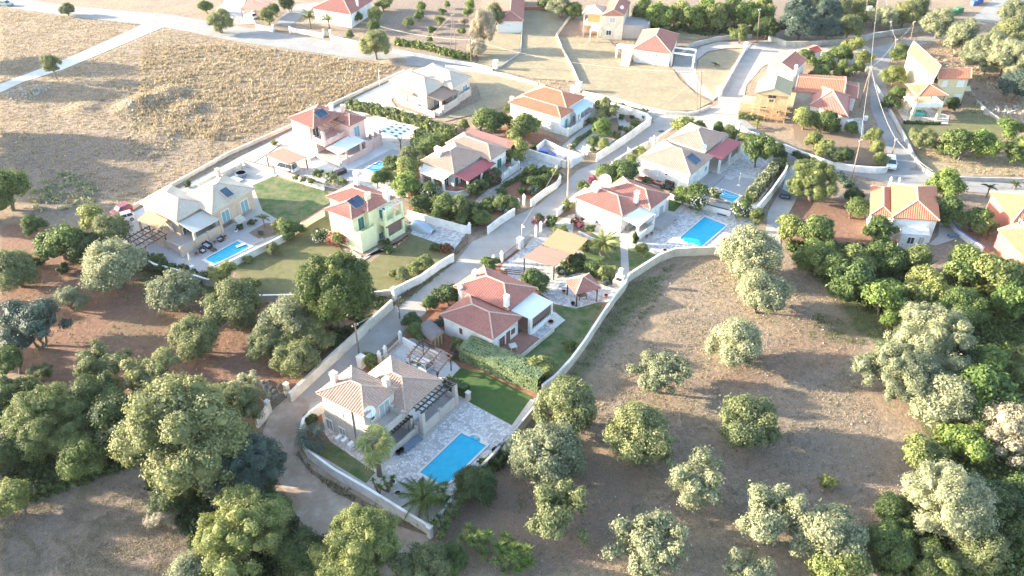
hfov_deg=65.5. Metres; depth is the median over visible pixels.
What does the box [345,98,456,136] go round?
hedge
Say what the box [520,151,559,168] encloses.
driveway
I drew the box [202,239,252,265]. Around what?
swimming pool
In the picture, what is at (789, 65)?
gabled white house
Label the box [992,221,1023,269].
orange roof house
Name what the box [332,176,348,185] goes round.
shrub
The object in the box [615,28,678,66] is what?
house
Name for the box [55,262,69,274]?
shrub
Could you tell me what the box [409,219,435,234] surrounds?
covered car
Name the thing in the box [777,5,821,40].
olive tree
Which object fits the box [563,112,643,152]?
garden gravel
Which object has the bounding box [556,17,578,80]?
garden wall
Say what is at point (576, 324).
lawn
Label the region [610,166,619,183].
tree
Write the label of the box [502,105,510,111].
shrub
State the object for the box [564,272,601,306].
gazebo
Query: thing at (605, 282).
shrub
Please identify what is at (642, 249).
tree
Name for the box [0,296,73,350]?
olive tree
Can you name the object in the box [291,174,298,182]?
lollipop tree
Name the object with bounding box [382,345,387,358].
gate pillar
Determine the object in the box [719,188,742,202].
swimming pool
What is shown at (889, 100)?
tree
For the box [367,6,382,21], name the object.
tree
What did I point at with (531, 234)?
gate
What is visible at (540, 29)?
yard
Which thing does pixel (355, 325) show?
utility pole
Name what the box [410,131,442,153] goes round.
garden tree
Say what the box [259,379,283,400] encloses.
rubble
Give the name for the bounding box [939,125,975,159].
tree
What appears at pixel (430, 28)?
tree
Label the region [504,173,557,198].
soil bed
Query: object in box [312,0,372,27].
house
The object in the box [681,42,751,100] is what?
curved driveway
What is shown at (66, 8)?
tree
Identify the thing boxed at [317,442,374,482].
lawn
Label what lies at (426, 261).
shrub
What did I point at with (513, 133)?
shrub
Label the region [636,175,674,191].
soil bed
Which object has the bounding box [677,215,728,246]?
swimming pool
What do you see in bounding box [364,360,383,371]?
soil bed
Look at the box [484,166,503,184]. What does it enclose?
tree
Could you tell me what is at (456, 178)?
door
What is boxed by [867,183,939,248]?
striped roof house
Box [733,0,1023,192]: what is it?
hill road
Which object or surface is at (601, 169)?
tree
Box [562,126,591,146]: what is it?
paved path
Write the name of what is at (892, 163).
parked car
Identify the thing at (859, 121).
yard
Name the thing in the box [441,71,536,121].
field
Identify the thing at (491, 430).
pool terrace
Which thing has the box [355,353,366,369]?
gate pillar
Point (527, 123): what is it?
shrub
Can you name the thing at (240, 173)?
hot tub
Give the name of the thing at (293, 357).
olive tree
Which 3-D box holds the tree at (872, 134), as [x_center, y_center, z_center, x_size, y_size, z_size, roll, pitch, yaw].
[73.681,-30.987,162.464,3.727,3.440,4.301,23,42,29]
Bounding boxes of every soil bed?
[249,223,276,238]
[307,414,330,452]
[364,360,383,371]
[408,170,520,226]
[422,301,462,348]
[498,128,562,147]
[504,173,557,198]
[547,202,594,236]
[557,256,614,284]
[573,136,586,152]
[599,117,621,138]
[624,115,639,121]
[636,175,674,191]
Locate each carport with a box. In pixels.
[240,0,270,17]
[265,147,307,171]
[523,245,569,279]
[543,229,587,257]
[670,47,696,67]
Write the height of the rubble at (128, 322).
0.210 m
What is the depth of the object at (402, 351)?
108.77 m
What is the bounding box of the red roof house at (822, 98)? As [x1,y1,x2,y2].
[810,86,850,131]
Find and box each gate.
[270,390,286,407]
[381,339,399,361]
[455,236,467,254]
[504,243,517,260]
[524,228,534,242]
[573,154,582,165]
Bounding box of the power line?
[472,40,697,71]
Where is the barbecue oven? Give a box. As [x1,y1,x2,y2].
[612,267,624,286]
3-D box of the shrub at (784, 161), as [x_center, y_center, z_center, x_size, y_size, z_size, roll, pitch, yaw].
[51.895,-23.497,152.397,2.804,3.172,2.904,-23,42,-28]
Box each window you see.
[336,408,343,417]
[338,426,346,436]
[378,231,383,240]
[414,96,419,105]
[458,327,463,335]
[510,326,515,336]
[609,17,615,22]
[768,95,776,98]
[905,237,915,244]
[941,81,947,86]
[956,80,964,86]
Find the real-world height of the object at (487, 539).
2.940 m
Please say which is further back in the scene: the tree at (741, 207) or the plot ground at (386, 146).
the plot ground at (386, 146)
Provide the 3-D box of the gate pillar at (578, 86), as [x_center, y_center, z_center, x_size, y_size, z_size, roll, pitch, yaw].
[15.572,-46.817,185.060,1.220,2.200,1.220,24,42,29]
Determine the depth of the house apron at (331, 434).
95.82 m
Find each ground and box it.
[0,0,1023,575]
[121,160,277,277]
[256,117,421,198]
[308,383,533,522]
[399,243,606,396]
[421,128,527,226]
[526,177,753,278]
[624,131,776,208]
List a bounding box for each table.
[230,176,242,180]
[508,342,517,350]
[578,293,586,300]
[948,233,959,238]
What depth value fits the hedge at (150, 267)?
125.26 m
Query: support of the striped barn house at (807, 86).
on the ground at (894, 426)
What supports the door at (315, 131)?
in the pink house at (332, 136)
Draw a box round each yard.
[216,0,255,23]
[277,2,319,25]
[379,97,429,117]
[477,33,520,66]
[498,10,576,81]
[651,25,710,39]
[672,46,696,73]
[696,49,742,95]
[793,121,885,165]
[846,117,863,135]
[898,102,948,123]
[901,101,1002,138]
[929,222,959,244]
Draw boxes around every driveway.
[365,115,433,134]
[387,343,446,378]
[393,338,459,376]
[405,215,465,248]
[500,237,619,307]
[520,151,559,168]
[538,214,574,239]
[542,145,575,161]
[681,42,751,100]
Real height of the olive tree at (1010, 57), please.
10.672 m
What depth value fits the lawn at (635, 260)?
128.99 m
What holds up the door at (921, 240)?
in the striped roof house at (912, 210)
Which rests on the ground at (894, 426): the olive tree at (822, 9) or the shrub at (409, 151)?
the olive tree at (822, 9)
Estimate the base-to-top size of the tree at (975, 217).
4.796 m
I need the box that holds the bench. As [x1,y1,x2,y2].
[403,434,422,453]
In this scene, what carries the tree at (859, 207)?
on the ground at (894, 426)
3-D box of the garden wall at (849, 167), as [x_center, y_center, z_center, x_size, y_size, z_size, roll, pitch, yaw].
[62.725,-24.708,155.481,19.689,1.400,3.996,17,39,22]
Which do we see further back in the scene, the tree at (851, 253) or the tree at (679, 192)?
the tree at (679, 192)
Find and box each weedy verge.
[296,450,426,534]
[395,258,455,304]
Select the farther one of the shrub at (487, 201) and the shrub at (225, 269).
the shrub at (487, 201)
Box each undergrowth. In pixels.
[0,385,148,503]
[144,480,302,575]
[317,289,395,351]
[651,19,760,36]
[784,239,913,313]
[873,274,1023,575]
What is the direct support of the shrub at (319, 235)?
on the lawn at (275, 273)
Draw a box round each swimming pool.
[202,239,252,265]
[364,160,384,173]
[416,430,489,487]
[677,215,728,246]
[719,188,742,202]
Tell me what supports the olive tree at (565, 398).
on the ground at (894, 426)
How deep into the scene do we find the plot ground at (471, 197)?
149.08 m
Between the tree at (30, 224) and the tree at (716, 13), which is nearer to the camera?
the tree at (30, 224)
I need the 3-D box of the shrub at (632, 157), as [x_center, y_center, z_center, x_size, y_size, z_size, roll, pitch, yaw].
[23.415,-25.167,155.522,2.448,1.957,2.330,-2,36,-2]
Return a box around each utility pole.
[351,323,359,353]
[395,296,400,318]
[567,143,571,197]
[699,71,702,112]
[756,9,760,41]
[851,139,861,177]
[859,66,871,107]
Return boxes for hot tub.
[235,170,246,177]
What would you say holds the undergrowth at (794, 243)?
on the ground at (894, 426)
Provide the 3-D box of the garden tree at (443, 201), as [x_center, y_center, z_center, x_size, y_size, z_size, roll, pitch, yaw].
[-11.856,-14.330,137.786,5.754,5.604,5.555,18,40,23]
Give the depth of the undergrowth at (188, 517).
86.14 m
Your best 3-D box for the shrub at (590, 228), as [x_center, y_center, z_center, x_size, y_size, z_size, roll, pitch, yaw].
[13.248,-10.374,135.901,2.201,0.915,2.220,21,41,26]
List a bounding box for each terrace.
[132,212,280,272]
[262,135,428,188]
[340,149,400,178]
[366,471,444,523]
[384,403,511,498]
[651,205,750,253]
[714,177,754,202]
[721,149,772,179]
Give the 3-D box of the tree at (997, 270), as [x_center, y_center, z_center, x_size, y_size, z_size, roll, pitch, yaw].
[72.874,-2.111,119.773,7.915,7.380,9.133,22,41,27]
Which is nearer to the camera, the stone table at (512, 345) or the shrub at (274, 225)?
the stone table at (512, 345)
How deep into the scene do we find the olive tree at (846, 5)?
223.01 m
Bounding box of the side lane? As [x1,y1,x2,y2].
[766,163,796,243]
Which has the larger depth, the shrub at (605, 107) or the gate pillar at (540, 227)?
the shrub at (605, 107)
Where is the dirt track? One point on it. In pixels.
(317, 504)
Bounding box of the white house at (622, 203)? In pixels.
[574,174,677,239]
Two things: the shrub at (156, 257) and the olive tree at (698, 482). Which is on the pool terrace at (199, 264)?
the shrub at (156, 257)
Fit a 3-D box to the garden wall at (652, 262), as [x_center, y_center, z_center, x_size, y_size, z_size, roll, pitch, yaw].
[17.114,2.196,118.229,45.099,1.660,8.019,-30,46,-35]
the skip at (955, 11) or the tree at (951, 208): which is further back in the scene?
the skip at (955, 11)
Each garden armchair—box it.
[198,246,205,253]
[217,235,224,242]
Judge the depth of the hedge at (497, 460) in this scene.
93.18 m
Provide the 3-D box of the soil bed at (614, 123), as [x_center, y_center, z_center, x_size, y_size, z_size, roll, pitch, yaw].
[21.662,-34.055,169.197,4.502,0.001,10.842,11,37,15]
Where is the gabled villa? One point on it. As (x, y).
(612, 20)
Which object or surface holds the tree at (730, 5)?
on the ground at (894, 426)
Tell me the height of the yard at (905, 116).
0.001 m
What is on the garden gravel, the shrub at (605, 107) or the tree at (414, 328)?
the shrub at (605, 107)
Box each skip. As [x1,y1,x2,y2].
[951,9,958,14]
[954,6,964,12]
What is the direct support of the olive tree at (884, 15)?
on the ground at (894, 426)
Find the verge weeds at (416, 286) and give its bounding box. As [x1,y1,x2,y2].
[395,255,458,306]
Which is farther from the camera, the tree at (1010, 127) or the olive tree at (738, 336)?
the tree at (1010, 127)
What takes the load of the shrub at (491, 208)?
on the soil bed at (497, 213)
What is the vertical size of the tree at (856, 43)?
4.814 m
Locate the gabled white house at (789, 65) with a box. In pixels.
[766,51,806,87]
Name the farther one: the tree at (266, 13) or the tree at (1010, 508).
the tree at (266, 13)
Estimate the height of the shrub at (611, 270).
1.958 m
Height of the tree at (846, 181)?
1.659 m
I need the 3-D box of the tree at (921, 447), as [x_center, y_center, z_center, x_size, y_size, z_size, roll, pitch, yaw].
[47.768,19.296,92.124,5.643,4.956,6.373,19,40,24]
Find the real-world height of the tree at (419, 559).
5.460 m
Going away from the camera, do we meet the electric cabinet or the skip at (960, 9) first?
the electric cabinet
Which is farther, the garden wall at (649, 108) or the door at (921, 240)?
the garden wall at (649, 108)
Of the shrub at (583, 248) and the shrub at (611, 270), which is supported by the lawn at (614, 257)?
the shrub at (583, 248)
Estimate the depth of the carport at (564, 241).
128.39 m
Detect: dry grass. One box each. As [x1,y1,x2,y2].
[0,8,396,209]
[0,260,897,575]
[475,32,1023,176]
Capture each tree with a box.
[0,166,32,210]
[0,247,45,291]
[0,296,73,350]
[0,343,24,377]
[0,374,41,419]
[0,380,89,462]
[0,424,39,472]
[0,476,35,520]
[19,214,48,235]
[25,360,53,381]
[31,221,88,261]
[39,53,61,79]
[52,284,90,311]
[55,429,107,480]
[58,2,74,15]
[63,229,101,268]
[65,369,124,414]
[71,338,134,375]
[75,200,103,231]
[79,235,147,292]
[81,386,134,460]
[90,211,133,242]
[105,368,259,501]
[119,345,182,395]
[142,268,208,313]
[142,503,178,528]
[144,485,194,518]
[162,546,211,575]
[167,311,223,362]
[191,481,295,575]
[196,0,214,13]
[196,276,265,332]
[196,431,288,507]
[205,7,233,32]
[214,381,264,432]
[219,472,277,497]
[224,369,271,399]
[244,324,285,363]
[253,291,325,344]
[255,214,269,227]
[259,7,276,24]
[261,491,294,521]
[267,3,280,16]
[268,332,321,379]
[271,524,329,575]
[278,0,296,11]
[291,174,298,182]
[292,249,382,329]
[294,422,330,453]
[295,316,336,350]
[295,565,320,575]
[299,176,306,186]
[300,9,318,28]
[305,502,405,575]
[307,177,315,189]
[322,13,334,29]
[345,29,354,38]
[353,422,398,477]
[354,10,362,21]
[356,29,391,59]
[366,19,379,30]
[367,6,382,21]
[374,0,393,11]
[387,169,398,181]
[387,536,455,575]
[390,170,421,198]
[391,471,454,524]
[392,154,419,177]
[400,311,422,326]
[402,16,413,26]
[408,193,432,213]
[408,320,424,340]
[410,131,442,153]
[412,9,424,20]
[413,152,426,168]
[416,1,425,9]
[418,181,442,197]
[420,294,438,310]
[426,35,432,41]
[427,25,437,32]
[428,192,455,217]
[430,287,438,300]
[433,15,445,24]
[433,127,455,145]
[435,282,457,305]
[438,8,446,14]
[441,540,469,575]
[444,1,449,7]
[450,196,478,224]
[451,462,500,507]
[453,193,470,204]
[457,27,465,34]
[458,17,468,25]
[462,8,473,16]
[463,178,488,195]
[464,0,474,7]
[466,38,487,57]
[468,6,496,41]
[471,209,492,224]
[479,256,501,270]
[482,173,494,183]
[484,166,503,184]
[488,1,504,29]
[492,193,514,208]
[498,431,522,466]
[505,136,531,161]
[507,196,520,209]
[507,419,592,485]
[518,268,550,292]
[523,164,538,175]
[525,477,592,545]
[526,175,541,188]
[526,354,555,379]
[531,213,546,226]
[532,370,601,438]
[537,0,551,10]
[537,165,551,175]
[539,173,551,185]
[545,0,570,17]
[546,167,562,177]
[551,224,568,232]
[561,199,574,210]
[563,1,583,19]
[584,228,620,258]
[595,163,616,178]
[598,506,691,575]
[602,397,675,469]
[610,159,641,179]
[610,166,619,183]
[625,348,694,396]
[630,0,650,17]
[635,243,648,256]
[644,1,673,27]
[663,444,725,511]
[669,0,689,25]
[669,115,698,130]
[673,185,687,204]
[676,5,705,28]
[683,180,710,195]
[683,190,713,212]
[694,0,714,27]
[703,312,763,369]
[705,0,728,30]
[713,221,788,284]
[717,389,784,451]
[721,547,777,575]
[723,0,741,26]
[728,23,750,42]
[730,197,753,218]
[733,0,765,26]
[733,480,809,557]
[735,266,794,315]
[739,130,778,167]
[748,208,765,223]
[751,119,762,127]
[753,15,781,39]
[755,0,776,17]
[775,213,803,241]
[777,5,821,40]
[783,0,814,13]
[786,158,839,203]
[786,500,870,561]
[790,237,845,276]
[792,106,820,129]
[795,211,835,244]
[798,48,816,64]
[803,130,822,147]
[804,542,876,575]
[807,64,831,75]
[809,0,844,20]
[810,49,837,70]
[812,138,835,157]
[813,14,844,39]
[814,108,839,132]
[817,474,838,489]
[825,259,876,301]
[827,144,855,162]
[829,43,854,61]
[832,59,854,77]
[836,171,854,187]
[839,0,856,14]
[839,242,879,276]
[840,14,867,37]
[840,36,865,51]
[843,120,858,134]
[843,187,866,202]
[843,194,869,218]
[848,59,866,75]
[849,341,947,404]
[851,0,877,12]
[855,49,876,63]
[856,6,871,25]
[857,277,910,315]
[860,214,899,244]
[862,127,883,142]
[862,516,917,572]
[866,240,908,274]
[867,5,899,29]
[867,139,885,155]
[872,152,890,166]
[873,489,923,533]
[875,308,903,330]
[878,65,910,87]
[880,93,901,108]
[883,301,978,374]
[888,47,907,62]
[889,84,906,99]
[893,0,924,27]
[896,41,909,50]
[897,455,1003,541]
[899,429,951,471]
[901,368,977,430]
[902,261,952,303]
[904,243,938,270]
[908,127,938,149]
[908,535,962,575]
[913,0,931,18]
[918,6,957,38]
[918,300,951,310]
[922,167,968,196]
[933,139,947,154]
[934,285,992,326]
[935,420,994,466]
[936,193,967,227]
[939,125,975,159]
[941,240,990,285]
[942,16,982,51]
[945,97,960,111]
[945,523,1014,575]
[946,343,984,373]
[954,363,1020,425]
[956,205,995,231]
[958,28,1015,74]
[967,128,1006,159]
[967,397,1023,469]
[971,218,1002,236]
[971,474,1023,541]
[972,252,1023,295]
[974,342,1011,382]
[979,36,1023,79]
[980,183,997,197]
[986,275,1023,319]
[992,17,1023,41]
[994,67,1023,100]
[995,0,1023,21]
[996,116,1023,140]
[1002,470,1023,496]
[1003,134,1023,163]
[1003,343,1023,385]
[1008,178,1023,190]
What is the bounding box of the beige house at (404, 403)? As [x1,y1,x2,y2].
[315,355,458,458]
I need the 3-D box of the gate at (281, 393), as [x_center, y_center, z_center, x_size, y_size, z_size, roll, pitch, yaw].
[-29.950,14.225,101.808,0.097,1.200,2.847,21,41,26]
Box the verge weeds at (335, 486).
[293,451,414,530]
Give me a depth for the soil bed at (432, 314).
116.66 m
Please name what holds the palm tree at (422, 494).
on the plot ground at (463, 401)
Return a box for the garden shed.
[420,320,445,349]
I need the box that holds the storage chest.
[335,167,346,175]
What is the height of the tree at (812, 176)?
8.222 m
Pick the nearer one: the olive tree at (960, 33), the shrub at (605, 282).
the shrub at (605, 282)
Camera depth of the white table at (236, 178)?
150.35 m
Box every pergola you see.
[125,226,166,250]
[379,121,415,150]
[406,338,452,376]
[501,269,524,278]
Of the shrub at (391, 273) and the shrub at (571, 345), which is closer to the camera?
the shrub at (571, 345)
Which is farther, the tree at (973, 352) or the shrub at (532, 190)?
the shrub at (532, 190)
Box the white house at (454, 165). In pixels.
[419,128,519,196]
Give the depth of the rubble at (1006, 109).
176.28 m
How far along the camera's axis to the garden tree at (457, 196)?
140.57 m
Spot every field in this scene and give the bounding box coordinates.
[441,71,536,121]
[559,37,709,110]
[916,150,1023,175]
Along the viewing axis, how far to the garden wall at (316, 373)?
108.61 m
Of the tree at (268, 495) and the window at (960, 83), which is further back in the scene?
the window at (960, 83)
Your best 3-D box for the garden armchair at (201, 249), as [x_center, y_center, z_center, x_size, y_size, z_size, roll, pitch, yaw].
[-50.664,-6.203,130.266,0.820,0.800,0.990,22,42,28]
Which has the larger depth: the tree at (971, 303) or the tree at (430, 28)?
the tree at (430, 28)
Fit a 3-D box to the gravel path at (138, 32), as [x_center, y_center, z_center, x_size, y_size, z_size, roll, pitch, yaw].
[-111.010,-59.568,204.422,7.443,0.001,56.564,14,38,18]
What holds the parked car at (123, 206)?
on the ground at (894, 426)
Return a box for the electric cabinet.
[889,29,895,35]
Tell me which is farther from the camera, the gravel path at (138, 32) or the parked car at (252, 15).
the parked car at (252, 15)
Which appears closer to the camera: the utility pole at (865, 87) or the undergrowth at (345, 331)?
the undergrowth at (345, 331)
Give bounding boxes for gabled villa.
[582,0,650,41]
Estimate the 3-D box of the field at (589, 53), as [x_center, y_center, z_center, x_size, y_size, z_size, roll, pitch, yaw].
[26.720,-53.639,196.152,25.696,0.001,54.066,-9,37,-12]
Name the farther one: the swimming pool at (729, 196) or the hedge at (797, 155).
the hedge at (797, 155)
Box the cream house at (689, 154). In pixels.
[639,120,741,188]
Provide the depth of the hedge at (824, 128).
167.46 m
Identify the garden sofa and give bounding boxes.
[202,240,212,248]
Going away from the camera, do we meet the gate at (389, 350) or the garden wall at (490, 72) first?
the gate at (389, 350)
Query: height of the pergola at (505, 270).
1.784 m
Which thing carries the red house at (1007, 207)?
on the ground at (894, 426)
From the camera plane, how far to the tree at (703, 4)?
218.07 m
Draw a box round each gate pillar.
[263,398,271,412]
[282,381,289,396]
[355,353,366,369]
[376,350,380,363]
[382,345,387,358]
[391,286,396,299]
[397,330,402,343]
[425,523,432,538]
[465,390,470,401]
[467,222,470,233]
[492,59,497,69]
[500,251,503,262]
[516,236,523,249]
[534,225,537,236]
[539,221,542,232]
[566,156,573,168]
[576,81,582,91]
[715,85,723,95]
[736,121,741,129]
[743,41,748,50]
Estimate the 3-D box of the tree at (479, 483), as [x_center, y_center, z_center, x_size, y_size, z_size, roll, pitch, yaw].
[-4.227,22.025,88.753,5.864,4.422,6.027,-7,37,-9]
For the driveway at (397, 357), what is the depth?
109.46 m
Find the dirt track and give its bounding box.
[263,395,427,575]
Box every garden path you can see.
[476,169,522,202]
[619,237,628,271]
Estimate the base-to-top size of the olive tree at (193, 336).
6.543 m
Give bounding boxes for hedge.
[139,252,210,285]
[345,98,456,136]
[394,37,472,60]
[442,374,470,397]
[458,335,548,393]
[476,435,510,473]
[496,170,526,192]
[567,128,592,148]
[738,110,757,120]
[743,157,782,203]
[791,148,815,160]
[811,124,841,132]
[903,120,940,124]
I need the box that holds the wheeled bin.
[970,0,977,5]
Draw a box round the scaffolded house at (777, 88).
[738,74,792,120]
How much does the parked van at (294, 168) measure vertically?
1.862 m
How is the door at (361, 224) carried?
in the yellow house at (363, 218)
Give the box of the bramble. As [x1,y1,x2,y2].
[935,50,998,112]
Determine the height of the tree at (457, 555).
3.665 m
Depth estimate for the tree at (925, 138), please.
158.11 m
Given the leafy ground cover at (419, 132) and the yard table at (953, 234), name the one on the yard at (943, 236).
the yard table at (953, 234)
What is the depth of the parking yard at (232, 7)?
235.25 m
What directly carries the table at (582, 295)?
on the driveway at (555, 294)
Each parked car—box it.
[0,0,13,6]
[109,201,132,214]
[116,209,134,220]
[244,12,257,18]
[405,354,434,372]
[538,148,555,156]
[886,154,897,169]
[909,107,927,116]
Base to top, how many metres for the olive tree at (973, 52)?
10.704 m
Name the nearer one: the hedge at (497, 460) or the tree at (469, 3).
the hedge at (497, 460)
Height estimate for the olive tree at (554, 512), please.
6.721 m
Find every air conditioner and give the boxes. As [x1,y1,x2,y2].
[334,434,341,442]
[340,436,348,445]
[346,440,354,448]
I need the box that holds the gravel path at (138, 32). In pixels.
[0,23,166,91]
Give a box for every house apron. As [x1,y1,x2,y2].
[323,429,375,471]
[350,239,405,259]
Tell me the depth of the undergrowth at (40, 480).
91.86 m
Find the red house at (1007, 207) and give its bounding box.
[986,191,1023,227]
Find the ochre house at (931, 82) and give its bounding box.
[901,41,971,119]
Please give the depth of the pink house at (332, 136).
157.99 m
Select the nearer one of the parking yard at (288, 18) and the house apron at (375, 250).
the house apron at (375, 250)
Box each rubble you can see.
[1,281,253,371]
[6,81,57,100]
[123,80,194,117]
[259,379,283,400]
[490,278,872,568]
[983,105,1023,115]
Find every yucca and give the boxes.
[370,477,383,493]
[373,474,395,492]
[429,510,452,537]
[431,517,452,538]
[435,480,450,501]
[441,500,464,519]
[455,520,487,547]
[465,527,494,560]
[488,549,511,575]
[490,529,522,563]
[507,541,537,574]
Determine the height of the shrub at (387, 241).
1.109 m
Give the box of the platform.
[248,238,264,245]
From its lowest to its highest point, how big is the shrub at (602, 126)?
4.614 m
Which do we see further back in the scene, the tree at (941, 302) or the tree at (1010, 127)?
the tree at (1010, 127)
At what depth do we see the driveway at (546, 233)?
136.80 m
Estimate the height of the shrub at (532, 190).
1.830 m
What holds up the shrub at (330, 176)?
on the plot ground at (386, 146)
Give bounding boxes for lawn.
[234,212,452,293]
[253,176,329,222]
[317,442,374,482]
[452,368,531,424]
[524,303,602,377]
[581,236,620,267]
[628,248,655,271]
[668,199,680,210]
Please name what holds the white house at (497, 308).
on the plot ground at (461, 364)
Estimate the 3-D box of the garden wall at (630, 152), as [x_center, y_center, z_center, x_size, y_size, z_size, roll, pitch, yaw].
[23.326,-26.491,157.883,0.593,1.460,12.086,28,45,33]
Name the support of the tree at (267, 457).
on the ground at (894, 426)
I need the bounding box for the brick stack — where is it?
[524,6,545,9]
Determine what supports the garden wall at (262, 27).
on the ground at (894, 426)
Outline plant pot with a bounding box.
[394,490,400,497]
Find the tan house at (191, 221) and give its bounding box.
[137,167,255,257]
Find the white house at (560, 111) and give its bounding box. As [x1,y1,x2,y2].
[508,84,594,136]
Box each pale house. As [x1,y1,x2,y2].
[389,63,471,117]
[496,0,524,32]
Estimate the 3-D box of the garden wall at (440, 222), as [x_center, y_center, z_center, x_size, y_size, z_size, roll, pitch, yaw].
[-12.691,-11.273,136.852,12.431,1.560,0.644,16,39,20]
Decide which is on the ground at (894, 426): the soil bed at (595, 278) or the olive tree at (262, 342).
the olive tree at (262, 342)
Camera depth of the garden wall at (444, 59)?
200.72 m
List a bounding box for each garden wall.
[132,70,404,209]
[143,258,217,286]
[198,160,242,186]
[229,223,301,265]
[241,159,324,190]
[255,24,273,31]
[255,405,269,428]
[259,289,391,301]
[288,299,393,402]
[291,28,323,37]
[299,402,427,533]
[301,209,324,226]
[330,35,357,45]
[392,49,491,70]
[395,254,453,295]
[402,337,440,359]
[407,210,467,233]
[433,395,539,534]
[445,65,537,84]
[487,208,514,233]
[499,32,521,67]
[526,149,565,167]
[530,174,560,206]
[537,139,580,157]
[541,246,722,390]
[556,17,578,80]
[556,187,586,216]
[578,231,594,240]
[583,91,709,115]
[583,94,651,161]
[611,141,647,163]
[635,180,669,192]
[656,128,674,143]
[669,192,730,216]
[680,34,751,55]
[718,47,746,96]
[739,125,784,144]
[755,162,787,208]
[768,26,922,46]
[785,144,888,173]
[865,66,925,172]
[914,159,1023,182]
[949,221,984,250]
[976,100,1000,119]
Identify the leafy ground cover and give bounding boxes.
[410,127,451,155]
[411,191,475,224]
[413,201,456,222]
[556,257,612,282]
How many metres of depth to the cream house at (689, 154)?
150.80 m
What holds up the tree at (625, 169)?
on the plot ground at (625, 232)
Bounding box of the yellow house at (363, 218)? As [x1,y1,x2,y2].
[324,170,409,252]
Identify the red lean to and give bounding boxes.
[845,81,858,110]
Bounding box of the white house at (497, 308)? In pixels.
[439,265,564,355]
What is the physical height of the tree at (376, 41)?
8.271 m
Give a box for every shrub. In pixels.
[34,257,44,266]
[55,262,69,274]
[150,252,166,262]
[183,180,191,187]
[206,260,237,282]
[235,277,261,286]
[236,223,242,229]
[242,255,252,262]
[247,219,258,224]
[264,241,281,255]
[270,139,277,145]
[270,217,288,234]
[278,219,307,240]
[303,413,318,426]
[312,169,325,177]
[312,227,330,242]
[321,171,337,184]
[326,230,348,245]
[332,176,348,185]
[362,351,377,368]
[370,170,387,187]
[380,166,393,181]
[382,155,397,170]
[382,238,390,244]
[383,244,394,253]
[388,269,395,277]
[394,266,409,282]
[400,145,422,158]
[406,261,420,272]
[415,253,434,270]
[429,242,442,251]
[433,316,443,326]
[434,180,441,185]
[438,243,454,253]
[446,348,458,360]
[450,336,463,349]
[458,118,468,128]
[466,215,479,226]
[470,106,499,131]
[478,202,486,209]
[481,195,494,205]
[483,110,508,132]
[487,203,496,212]
[495,187,508,193]
[498,205,514,213]
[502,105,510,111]
[503,115,512,127]
[506,128,525,139]
[509,112,543,135]
[517,184,526,193]
[519,177,528,184]
[528,185,539,196]
[530,143,537,148]
[544,215,557,226]
[555,267,568,277]
[561,339,578,350]
[567,253,585,268]
[570,215,585,223]
[575,221,585,227]
[576,180,589,191]
[576,258,590,272]
[580,244,589,251]
[583,224,597,231]
[583,259,600,275]
[584,117,596,123]
[586,134,599,147]
[587,175,597,181]
[590,117,612,136]
[594,95,619,118]
[594,264,609,279]
[596,137,609,149]
[601,278,608,285]
[604,265,617,278]
[612,131,620,137]
[621,126,631,131]
[626,154,637,162]
[630,119,641,125]
[632,231,638,243]
[633,145,646,154]
[641,177,650,183]
[653,180,662,184]
[658,183,673,192]
[665,179,674,186]
[694,120,706,127]
[708,186,722,198]
[713,121,723,131]
[722,123,736,135]
[727,127,741,139]
[736,132,751,142]
[744,133,755,141]
[773,148,787,157]
[775,142,785,153]
[778,157,790,171]
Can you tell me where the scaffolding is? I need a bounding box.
[749,98,792,122]
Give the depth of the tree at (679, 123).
162.75 m
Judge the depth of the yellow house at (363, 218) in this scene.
130.42 m
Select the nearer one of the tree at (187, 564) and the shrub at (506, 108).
the tree at (187, 564)
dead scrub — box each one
[28,170,98,211]
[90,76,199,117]
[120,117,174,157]
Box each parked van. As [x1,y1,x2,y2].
[275,161,298,172]
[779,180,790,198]
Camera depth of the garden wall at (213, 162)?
162.12 m
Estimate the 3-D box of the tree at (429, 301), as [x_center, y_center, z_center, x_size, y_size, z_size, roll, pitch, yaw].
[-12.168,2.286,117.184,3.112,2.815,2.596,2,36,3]
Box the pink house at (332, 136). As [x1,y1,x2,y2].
[287,102,382,167]
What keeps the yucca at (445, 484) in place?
on the plot ground at (463, 401)
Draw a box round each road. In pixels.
[0,0,659,123]
[287,40,869,398]
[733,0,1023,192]
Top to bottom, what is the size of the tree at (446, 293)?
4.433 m
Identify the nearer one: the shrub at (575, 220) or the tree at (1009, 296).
the tree at (1009, 296)
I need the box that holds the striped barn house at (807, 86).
[793,73,846,108]
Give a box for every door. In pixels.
[167,221,173,231]
[182,227,188,234]
[220,208,230,223]
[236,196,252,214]
[312,127,319,136]
[325,417,333,430]
[353,125,359,136]
[357,215,364,229]
[378,205,384,218]
[378,397,389,418]
[409,405,418,419]
[418,399,425,412]
[425,390,434,406]
[454,177,458,185]
[462,84,467,91]
[497,157,501,168]
[498,334,504,347]
[505,329,510,343]
[658,204,663,215]
[692,173,696,183]
[917,236,925,244]
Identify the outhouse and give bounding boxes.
[802,45,821,56]

